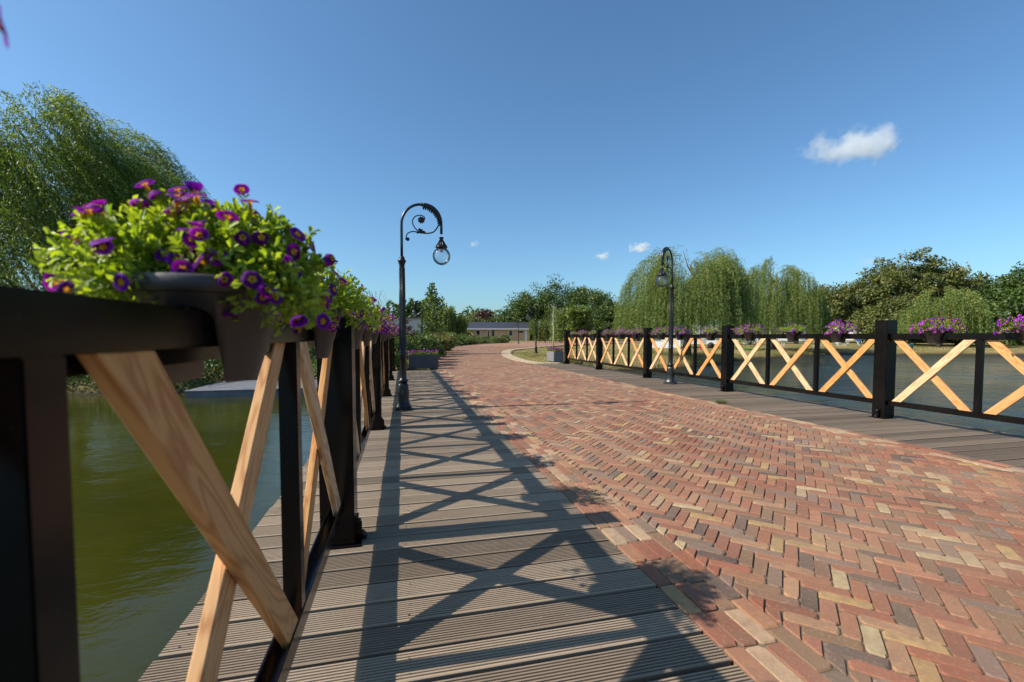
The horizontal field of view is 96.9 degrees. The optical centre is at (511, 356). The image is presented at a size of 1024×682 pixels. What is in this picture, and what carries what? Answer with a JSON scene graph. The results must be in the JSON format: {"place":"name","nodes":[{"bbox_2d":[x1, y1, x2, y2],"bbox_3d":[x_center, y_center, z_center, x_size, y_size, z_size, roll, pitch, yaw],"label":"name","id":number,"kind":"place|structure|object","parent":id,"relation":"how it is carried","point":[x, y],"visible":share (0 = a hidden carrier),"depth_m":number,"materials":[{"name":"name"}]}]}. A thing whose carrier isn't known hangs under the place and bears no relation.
{"place":"outdoors","nodes":[
{"label":"outdoors","id":0,"kind":"place"},
{"bbox_2d":[359,289,386,306],"bbox_3d":[-8.626,-2.208,28.177,1.643,3.974,2.018,1,3,25],"label":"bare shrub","id":1,"kind":"object","parent":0,"point":[375,297],"visible":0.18,"depth_m":28.06,"materials":[{"name":"brown plant"}]},
{"bbox_2d":[0,0,1023,327],"label":"sky","id":2,"kind":"structure","parent":0,"point":[577,140],"materials":[{"name":"blue"}]},
{"bbox_2d":[67,339,1023,395],"bbox_3d":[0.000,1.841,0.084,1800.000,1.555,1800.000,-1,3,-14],"label":"ground","id":3,"kind":"structure","parent":0,"point":[775,354],"depth_m":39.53,"materials":[{"name":"green plant"}]},
{"bbox_2d":[0,80,220,298],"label":"willow tree","id":4,"kind":"object","parent":3,"relation":"on","point":[32,201],"visible":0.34,"depth_m":19.08,"materials":[{"name":"green plant"}]},
{"bbox_2d":[67,349,316,390],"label":"bank plants","id":5,"kind":"object","parent":3,"relation":"on","point":[210,364],"visible":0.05,"depth_m":14.63,"materials":[{"name":"green plant"}]},
{"bbox_2d":[308,347,315,363],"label":"shrub","id":6,"kind":"object","parent":3,"relation":"on","point":[311,348],"visible":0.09,"depth_m":17.75,"materials":[{"name":"green plant"}]},
{"bbox_2d":[311,358,316,378],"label":"shrub","id":7,"kind":"object","parent":3,"relation":"on","point":[314,366],"visible":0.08,"depth_m":15.91,"materials":[{"name":"green plant"}]},
{"bbox_2d":[394,324,417,370],"bbox_3d":[-3.773,-0.290,14.713,1.252,1.562,1.298,1,3,19],"label":"shrub","id":8,"kind":"object","parent":3,"relation":"on","point":[397,357],"visible":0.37,"depth_m":14.87,"materials":[{"name":"green plant"}]},
{"bbox_2d":[386,317,426,333],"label":"grey building","id":9,"kind":"structure","parent":3,"relation":"on","point":[414,321],"depth_m":61.04,"materials":[{"name":"white paint"}]},
{"bbox_2d":[394,319,419,357],"bbox_3d":[-4.228,-0.580,17.221,1.583,1.819,1.337,2,4,42],"label":"shrub","id":10,"kind":"object","parent":3,"relation":"on","point":[408,333],"visible":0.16,"depth_m":17.02,"materials":[{"name":"green plant"}]},
{"bbox_2d":[376,294,445,321],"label":"distant wood","id":11,"kind":"object","parent":3,"relation":"on","point":[410,306],"visible":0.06,"depth_m":132.44,"materials":[{"name":"green plant"}]},
{"bbox_2d":[412,300,422,333],"bbox_3d":[-4.787,-1.442,23.192,0.248,2.856,0.786,2,3,31],"label":"street lamp","id":12,"kind":"object","parent":3,"relation":"on","point":[414,311],"visible":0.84,"depth_m":23.35,"materials":[{"name":"metal"}]},
{"bbox_2d":[417,282,447,336],"bbox_3d":[-4.414,-2.077,25.402,1.781,4.155,1.988,-1,3,-14],"label":"young tree","id":13,"kind":"object","parent":3,"relation":"on","point":[432,305],"visible":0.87,"depth_m":25.25,"materials":[{"name":"green plant"}]},
{"bbox_2d":[422,336,442,358],"bbox_3d":[-3.264,-0.251,17.587,1.232,1.129,1.239,-1,3,-14],"label":"shrub","id":14,"kind":"object","parent":3,"relation":"on","point":[435,344],"visible":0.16,"depth_m":17.50,"materials":[{"name":"green plant"}]},
{"bbox_2d":[423,333,443,353],"bbox_3d":[-3.751,-0.398,19.660,1.377,1.235,1.318,1,3,29],"label":"shrub","id":15,"kind":"object","parent":3,"relation":"on","point":[431,336],"visible":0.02,"depth_m":19.64,"materials":[{"name":"green plant"}]},
{"bbox_2d":[429,332,451,354],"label":"ornamental grass","id":16,"kind":"object","parent":3,"relation":"on","point":[446,339],"depth_m":24.58,"materials":[{"name":"green plant"}]},
{"bbox_2d":[434,334,446,356],"bbox_3d":[-3.875,-0.523,22.248,1.427,1.247,1.487,2,3,40],"label":"shrub","id":17,"kind":"object","parent":3,"relation":"on","point":[441,352],"visible":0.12,"depth_m":22.29,"materials":[{"name":"green plant"}]},
{"bbox_2d":[437,332,454,350],"bbox_3d":[-4.682,-1.057,31.255,2.101,1.520,1.776,2,3,41],"label":"shrub","id":18,"kind":"object","parent":3,"relation":"on","point":[451,345],"visible":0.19,"depth_m":30.94,"materials":[{"name":"green plant"}]},
{"bbox_2d":[438,306,456,334],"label":"birch tree","id":19,"kind":"object","parent":3,"relation":"on","point":[450,320],"visible":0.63,"depth_m":72.48,"materials":[{"name":"green plant"}]},
{"bbox_2d":[433,332,462,345],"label":"hedge bush","id":20,"kind":"object","parent":3,"relation":"on","point":[455,341],"visible":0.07,"depth_m":46.28,"materials":[{"name":"green plant"}]},
{"bbox_2d":[450,332,469,345],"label":"hedge bush","id":21,"kind":"object","parent":3,"relation":"on","point":[463,339],"visible":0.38,"depth_m":49.61,"materials":[{"name":"green plant"}]},
{"bbox_2d":[454,314,466,335],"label":"birch tree","id":22,"kind":"object","parent":3,"relation":"on","point":[461,324],"visible":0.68,"depth_m":74.26,"materials":[{"name":"green plant"}]},
{"bbox_2d":[457,312,483,337],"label":"tree","id":23,"kind":"object","parent":3,"relation":"on","point":[471,319],"visible":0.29,"depth_m":114.99,"materials":[{"name":"green plant"}]},
{"bbox_2d":[459,333,483,344],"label":"hedge bush","id":24,"kind":"object","parent":3,"relation":"on","point":[474,341],"visible":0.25,"depth_m":53.93,"materials":[{"name":"green plant"}]},
{"bbox_2d":[474,334,489,343],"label":"hedge bush","id":25,"kind":"object","parent":3,"relation":"on","point":[488,341],"visible":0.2,"depth_m":62.15,"materials":[{"name":"green plant"}]},
{"bbox_2d":[470,309,498,321],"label":"tree","id":26,"kind":"object","parent":3,"relation":"on","point":[484,314],"visible":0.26,"depth_m":117.61,"materials":[{"name":"brown plant"}]},
{"bbox_2d":[481,336,498,342],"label":"hedge bush","id":27,"kind":"object","parent":3,"relation":"on","point":[491,340],"visible":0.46,"depth_m":65.61,"materials":[{"name":"green plant"}]},
{"bbox_2d":[486,317,505,321],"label":"tree","id":28,"kind":"object","parent":3,"relation":"on","point":[491,319],"visible":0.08,"depth_m":114.06,"materials":[{"name":"green plant"}]},
{"bbox_2d":[488,335,508,342],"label":"hedge bush","id":29,"kind":"object","parent":3,"relation":"on","point":[501,340],"visible":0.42,"depth_m":68.73,"materials":[{"name":"green plant"}]},
{"bbox_2d":[467,320,531,340],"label":"bungalow","id":30,"kind":"object","parent":3,"relation":"on","point":[492,329],"visible":0.83,"depth_m":99.89,"materials":[{"name":"beige brick"}]},
{"bbox_2d":[501,333,510,340],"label":"shrub","id":31,"kind":"object","parent":3,"relation":"on","point":[507,336],"visible":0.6,"depth_m":72.49,"materials":[{"name":"green plant"}]},
{"bbox_2d":[491,289,547,339],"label":"tree","id":32,"kind":"object","parent":3,"relation":"on","point":[518,311],"visible":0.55,"depth_m":106.15,"materials":[{"name":"green plant"}]},
{"bbox_2d":[526,306,537,352],"bbox_3d":[1.213,-1.642,27.555,0.786,2.856,0.248,-1,3,-24],"label":"street lamp","id":33,"kind":"object","parent":3,"relation":"on","point":[535,351],"visible":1,"depth_m":27.63,"materials":[{"name":"metal"}]},
{"bbox_2d":[502,345,562,363],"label":"kerb","id":34,"kind":"structure","parent":3,"relation":"on","point":[507,354],"depth_m":21.24,"materials":[{"name":"concrete"}]},
{"bbox_2d":[528,319,549,341],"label":"birch tree","id":35,"kind":"object","parent":3,"relation":"on","point":[540,330],"visible":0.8,"depth_m":73.52,"materials":[{"name":"green plant"}]},
{"bbox_2d":[543,303,562,346],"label":"birch tree","id":36,"kind":"object","parent":3,"relation":"on","point":[550,325],"visible":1,"depth_m":40.92,"materials":[{"name":"green plant"}]},
{"bbox_2d":[523,274,584,339],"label":"tree","id":37,"kind":"object","parent":3,"relation":"on","point":[548,297],"visible":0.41,"depth_m":104.75,"materials":[{"name":"green plant"}]},
{"bbox_2d":[547,347,563,361],"bbox_3d":[1.697,-0.094,17.955,0.488,0.583,1.017,-1,3,-14],"label":"trough planter","id":38,"kind":"object","parent":3,"relation":"on","point":[554,354],"visible":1,"depth_m":17.57,"materials":[{"name":"concrete"}]},
{"bbox_2d":[548,307,566,342],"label":"birch tree","id":39,"kind":"object","parent":3,"relation":"on","point":[560,334],"visible":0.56,"depth_m":65.61,"materials":[{"name":"green plant"}]},
{"bbox_2d":[558,304,592,342],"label":"tree","id":40,"kind":"object","parent":3,"relation":"on","point":[573,314],"visible":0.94,"depth_m":63.42,"materials":[{"name":"green plant"}]},
{"bbox_2d":[570,357,584,364],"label":"grass tuft","id":41,"kind":"object","parent":3,"relation":"on","point":[576,362],"visible":0.12,"depth_m":17.08,"materials":[{"name":"green plant"}]},
{"bbox_2d":[572,305,593,342],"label":"birch tree","id":42,"kind":"object","parent":3,"relation":"on","point":[589,326],"visible":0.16,"depth_m":68.26,"materials":[{"name":"green plant"}]},
{"bbox_2d":[563,285,615,340],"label":"tree","id":43,"kind":"object","parent":3,"relation":"on","point":[585,297],"visible":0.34,"depth_m":101.68,"materials":[{"name":"green plant"}]},
{"bbox_2d":[590,298,631,340],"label":"tree","id":44,"kind":"object","parent":3,"relation":"on","point":[604,319],"visible":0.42,"depth_m":88.92,"materials":[{"name":"green plant"}]},
{"bbox_2d":[621,307,666,340],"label":"tree","id":45,"kind":"object","parent":3,"relation":"on","point":[638,330],"visible":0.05,"depth_m":88.52,"materials":[{"name":"green plant"}]},
{"bbox_2d":[652,324,680,347],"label":"awning tent","id":46,"kind":"object","parent":3,"relation":"on","point":[659,343],"visible":0.11,"depth_m":49.20,"materials":[{"name":"white fabric"}]},
{"bbox_2d":[435,303,910,339],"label":"distant wood","id":47,"kind":"object","parent":3,"relation":"on","point":[476,311],"visible":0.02,"depth_m":150.16,"materials":[{"name":"green plant"}]},
{"bbox_2d":[612,245,765,355],"bbox_3d":[10.719,-3.325,27.332,9.015,6.940,9.105,-1,3,-14],"label":"willow tree","id":48,"kind":"object","parent":3,"relation":"on","point":[720,287],"visible":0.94,"depth_m":25.45,"materials":[{"name":"green leaf"},{"name":"bark"}]},
{"bbox_2d":[681,325,717,347],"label":"caravan","id":49,"kind":"object","parent":3,"relation":"on","point":[710,343],"visible":0.29,"depth_m":48.32,"materials":[{"name":"white paint"}]},
{"bbox_2d":[717,256,833,349],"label":"willow tree","id":50,"kind":"object","parent":3,"relation":"on","point":[772,306],"visible":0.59,"depth_m":40.34,"materials":[{"name":"green leaf"},{"name":"bark"}]},
{"bbox_2d":[776,332,806,343],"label":"caravan","id":51,"kind":"object","parent":3,"relation":"on","point":[787,340],"visible":0.14,"depth_m":65.77,"materials":[{"name":"white paint"}]},
{"bbox_2d":[803,281,874,331],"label":"tree","id":52,"kind":"object","parent":3,"relation":"on","point":[841,302],"visible":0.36,"depth_m":73.50,"materials":[{"name":"green plant"}]},
{"bbox_2d":[844,295,926,344],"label":"tree","id":53,"kind":"object","parent":3,"relation":"on","point":[864,321],"visible":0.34,"depth_m":62.83,"materials":[{"name":"green plant"}]},
{"bbox_2d":[842,265,931,319],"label":"tree","id":54,"kind":"object","parent":3,"relation":"on","point":[876,279],"visible":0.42,"depth_m":72.46,"materials":[{"name":"green plant"}]},
{"bbox_2d":[872,247,971,342],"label":"tree","id":55,"kind":"object","parent":3,"relation":"on","point":[929,271],"visible":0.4,"depth_m":72.31,"materials":[{"name":"green plant"}]},
{"bbox_2d":[891,285,995,346],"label":"willow tree","id":56,"kind":"object","parent":3,"relation":"on","point":[954,304],"visible":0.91,"depth_m":52.11,"materials":[{"name":"green leaf"},{"name":"bark"}]},
{"bbox_2d":[922,266,1004,342],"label":"tree","id":57,"kind":"object","parent":3,"relation":"on","point":[970,283],"visible":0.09,"depth_m":72.44,"materials":[{"name":"green plant"}]},
{"bbox_2d":[920,298,1011,344],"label":"tree","id":58,"kind":"object","parent":3,"relation":"on","point":[994,309],"visible":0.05,"depth_m":57.65,"materials":[{"name":"green plant"}]},
{"bbox_2d":[958,275,1022,343],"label":"tree","id":59,"kind":"object","parent":3,"relation":"on","point":[985,295],"visible":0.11,"depth_m":68.58,"materials":[{"name":"green plant"}]},
{"bbox_2d":[988,261,1023,344],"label":"tree","id":60,"kind":"object","parent":3,"relation":"on","point":[1013,286],"visible":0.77,"depth_m":61.39,"materials":[{"name":"green plant"}]},
{"bbox_3d":[1.176,1.580,6.739,7.200,1.666,19.400,-1,3,-14],"label":"bridge","id":61,"kind":"object","parent":3,"relation":"on","visible":0},
{"bbox_2d":[138,370,753,681],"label":"boardwalk","id":62,"kind":"structure","parent":61,"relation":"on","point":[487,551],"depth_m":1.83,"materials":[{"name":"wood"}]},
{"bbox_2d":[0,285,395,681],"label":"railing","id":63,"kind":"object","parent":62,"relation":"on","point":[121,353],"visible":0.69,"depth_m":0.60,"materials":[{"name":"black paint"}]},
{"bbox_2d":[0,8,8,47],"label":"potted petunia","id":64,"kind":"object","parent":63,"relation":"on","point":[4,33],"visible":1,"depth_m":0.30,"materials":[{"name":"purple plant"}]},
{"bbox_2d":[28,180,336,383],"bbox_3d":[-0.526,-0.131,0.826,0.401,0.337,0.419,-1,3,-14],"label":"potted petunia","id":65,"kind":"object","parent":63,"relation":"on","point":[244,278],"visible":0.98,"depth_m":0.70,"materials":[{"name":"green plant"}]},
{"bbox_2d":[277,254,381,358],"bbox_3d":[-0.675,-0.173,1.508,0.472,0.357,0.531,-1,3,-14],"label":"potted petunia","id":66,"kind":"object","parent":63,"relation":"on","point":[354,303],"visible":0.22,"depth_m":1.51,"materials":[{"name":"green plant"}]},
{"bbox_2d":[354,292,390,348],"bbox_3d":[-0.922,-0.218,2.596,0.582,0.348,0.410,1,3,22],"label":"potted petunia","id":67,"kind":"object","parent":63,"relation":"on","point":[359,334],"visible":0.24,"depth_m":2.54,"materials":[{"name":"green plant"}]},
{"bbox_2d":[363,313,388,345],"bbox_3d":[-1.113,-0.231,3.358,0.400,0.303,0.610,-1,3,-14],"label":"potted petunia","id":68,"kind":"object","parent":63,"relation":"on","point":[367,335],"visible":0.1,"depth_m":3.34,"materials":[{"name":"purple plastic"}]},
{"bbox_2d":[361,310,399,343],"bbox_3d":[-1.335,-0.284,4.292,0.546,0.325,0.431,-1,3,-14],"label":"potted petunia","id":69,"kind":"object","parent":63,"relation":"on","point":[374,337],"visible":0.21,"depth_m":4.28,"materials":[{"name":"purple plant"}]},
{"bbox_2d":[381,319,397,340],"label":"potted petunia","id":70,"kind":"object","parent":63,"relation":"on","point":[383,332],"visible":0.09,"depth_m":5.33,"materials":[{"name":"purple plant"}]},
{"bbox_2d":[382,321,398,340],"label":"potted petunia","id":71,"kind":"object","parent":63,"relation":"on","point":[383,337],"visible":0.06,"depth_m":6.21,"materials":[{"name":"purple plant"}]},
{"bbox_2d":[384,323,398,340],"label":"potted petunia","id":72,"kind":"object","parent":63,"relation":"on","point":[388,333],"visible":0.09,"depth_m":7.10,"materials":[{"name":"purple plant"}]},
{"bbox_2d":[394,202,449,410],"bbox_3d":[-1.247,-0.698,6.319,0.786,2.856,0.248,-1,3,-14],"label":"street lamp","id":73,"kind":"object","parent":62,"relation":"on","point":[403,403],"visible":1,"depth_m":6.24,"materials":[{"name":"metal"}]},
{"bbox_2d":[534,363,1023,467],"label":"boardwalk","id":74,"kind":"structure","parent":61,"relation":"on","point":[996,446],"depth_m":5.48,"materials":[{"name":"wood"}]},
{"bbox_2d":[656,247,677,383],"bbox_3d":[3.215,-0.842,9.446,0.248,2.856,0.786,2,3,40],"label":"street lamp","id":75,"kind":"object","parent":74,"relation":"on","point":[670,377],"visible":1,"depth_m":9.62,"materials":[{"name":"metal"}]},
{"bbox_2d":[713,398,726,403],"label":"weed","id":76,"kind":"object","parent":74,"relation":"on","point":[721,401],"visible":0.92,"depth_m":6.84,"materials":[{"name":"green plant"}]},
{"bbox_2d":[563,320,1023,424],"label":"railing","id":77,"kind":"object","parent":74,"relation":"on","point":[886,338],"visible":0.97,"depth_m":5.99,"materials":[{"name":"black paint"}]},
{"bbox_2d":[570,331,576,337],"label":"potted petunia","id":78,"kind":"object","parent":77,"relation":"on","point":[572,334],"visible":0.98,"depth_m":15.81,"materials":[{"name":"plant"}]},
{"bbox_2d":[577,330,589,338],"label":"potted petunia","id":79,"kind":"object","parent":77,"relation":"on","point":[581,334],"visible":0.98,"depth_m":14.99,"materials":[{"name":"purple plant"}]},
{"bbox_2d":[588,330,595,338],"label":"potted petunia","id":80,"kind":"object","parent":77,"relation":"on","point":[593,333],"visible":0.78,"depth_m":14.12,"materials":[{"name":"green plant"}]},
{"bbox_2d":[601,329,615,338],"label":"potted petunia","id":81,"kind":"object","parent":77,"relation":"on","point":[606,333],"visible":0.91,"depth_m":13.18,"materials":[{"name":"purple plant"}]},
{"bbox_2d":[614,328,628,338],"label":"potted petunia","id":82,"kind":"object","parent":77,"relation":"on","point":[619,333],"visible":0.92,"depth_m":12.35,"materials":[{"name":"purple plant"}]},
{"bbox_2d":[625,328,642,338],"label":"potted petunia","id":83,"kind":"object","parent":77,"relation":"on","point":[635,333],"visible":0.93,"depth_m":11.60,"materials":[{"name":"purple plant"}]},
{"bbox_2d":[650,327,668,339],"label":"potted petunia","id":84,"kind":"object","parent":77,"relation":"on","point":[659,334],"visible":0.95,"depth_m":10.46,"materials":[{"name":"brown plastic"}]},
{"bbox_2d":[673,327,688,339],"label":"potted petunia","id":85,"kind":"object","parent":77,"relation":"on","point":[683,331],"visible":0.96,"depth_m":9.72,"materials":[{"name":"purple plant"}]},
{"bbox_2d":[702,326,719,339],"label":"potted petunia","id":86,"kind":"object","parent":77,"relation":"on","point":[708,333],"visible":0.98,"depth_m":8.76,"materials":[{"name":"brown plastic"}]},
{"bbox_2d":[730,323,765,340],"bbox_3d":[4.098,-0.423,7.801,0.526,0.306,0.383,-1,3,-14],"label":"potted petunia","id":87,"kind":"object","parent":77,"relation":"on","point":[748,333],"visible":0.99,"depth_m":7.78,"materials":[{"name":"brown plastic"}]},
{"bbox_2d":[776,323,807,341],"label":"potted petunia","id":88,"kind":"object","parent":77,"relation":"on","point":[791,334],"visible":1,"depth_m":6.92,"materials":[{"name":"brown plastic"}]},
{"bbox_2d":[824,320,859,341],"bbox_3d":[4.464,-0.357,6.242,0.462,0.316,0.431,-1,3,-14],"label":"potted petunia","id":89,"kind":"object","parent":77,"relation":"on","point":[837,333],"visible":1,"depth_m":6.16,"materials":[{"name":"purple plant"}]},
{"bbox_2d":[909,317,966,343],"bbox_3d":[4.741,-0.297,5.088,0.541,0.302,0.402,-1,3,-14],"label":"potted petunia","id":90,"kind":"object","parent":77,"relation":"on","point":[933,334],"visible":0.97,"depth_m":5.04,"materials":[{"name":"purple plant"}]},
{"bbox_2d":[993,314,1023,340],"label":"potted petunia","id":91,"kind":"object","parent":77,"relation":"on","point":[1020,326],"visible":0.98,"depth_m":4.36,"materials":[{"name":"purple plant"}]},
{"bbox_2d":[68,354,1023,681],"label":"water","id":92,"kind":"structure","parent":0,"point":[144,558],"depth_m":5.13,"materials":[{"name":"green liquid"}]},
{"bbox_2d":[183,379,316,397],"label":"jetty","id":93,"kind":"object","parent":92,"relation":"in","point":[234,389],"visible":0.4,"depth_m":12.91,"materials":[{"name":"grey concrete"}]},
{"bbox_2d":[466,341,640,345],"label":"road","id":94,"kind":"structure","parent":0,"point":[528,343],"depth_m":61.80,"materials":[{"name":"asphalt"}]},
{"bbox_2d":[437,341,1023,681],"bbox_3d":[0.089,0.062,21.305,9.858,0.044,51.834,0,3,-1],"label":"road","id":95,"kind":"structure","parent":0,"point":[541,405],"depth_m":2.52,"materials":[{"name":"brick"}]},
{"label":"kerb","id":96,"kind":"structure","parent":95,"relation":"on","visible":0},
{"bbox_2d":[408,349,438,368],"bbox_3d":[-2.781,0.067,14.224,0.974,0.603,0.538,-1,3,-14],"label":"trough planter","id":97,"kind":"object","parent":96,"relation":"on","point":[422,359],"visible":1,"depth_m":14.04,"materials":[{"name":"concrete"}]},
{"bbox_2d":[406,334,435,361],"bbox_3d":[-3.250,-0.209,15.901,1.340,1.201,1.399,-1,3,-14],"label":"shrub","id":98,"kind":"object","parent":97,"relation":"in","point":[420,340],"visible":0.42,"depth_m":15.64,"materials":[{"name":"green plant"}]}
]}

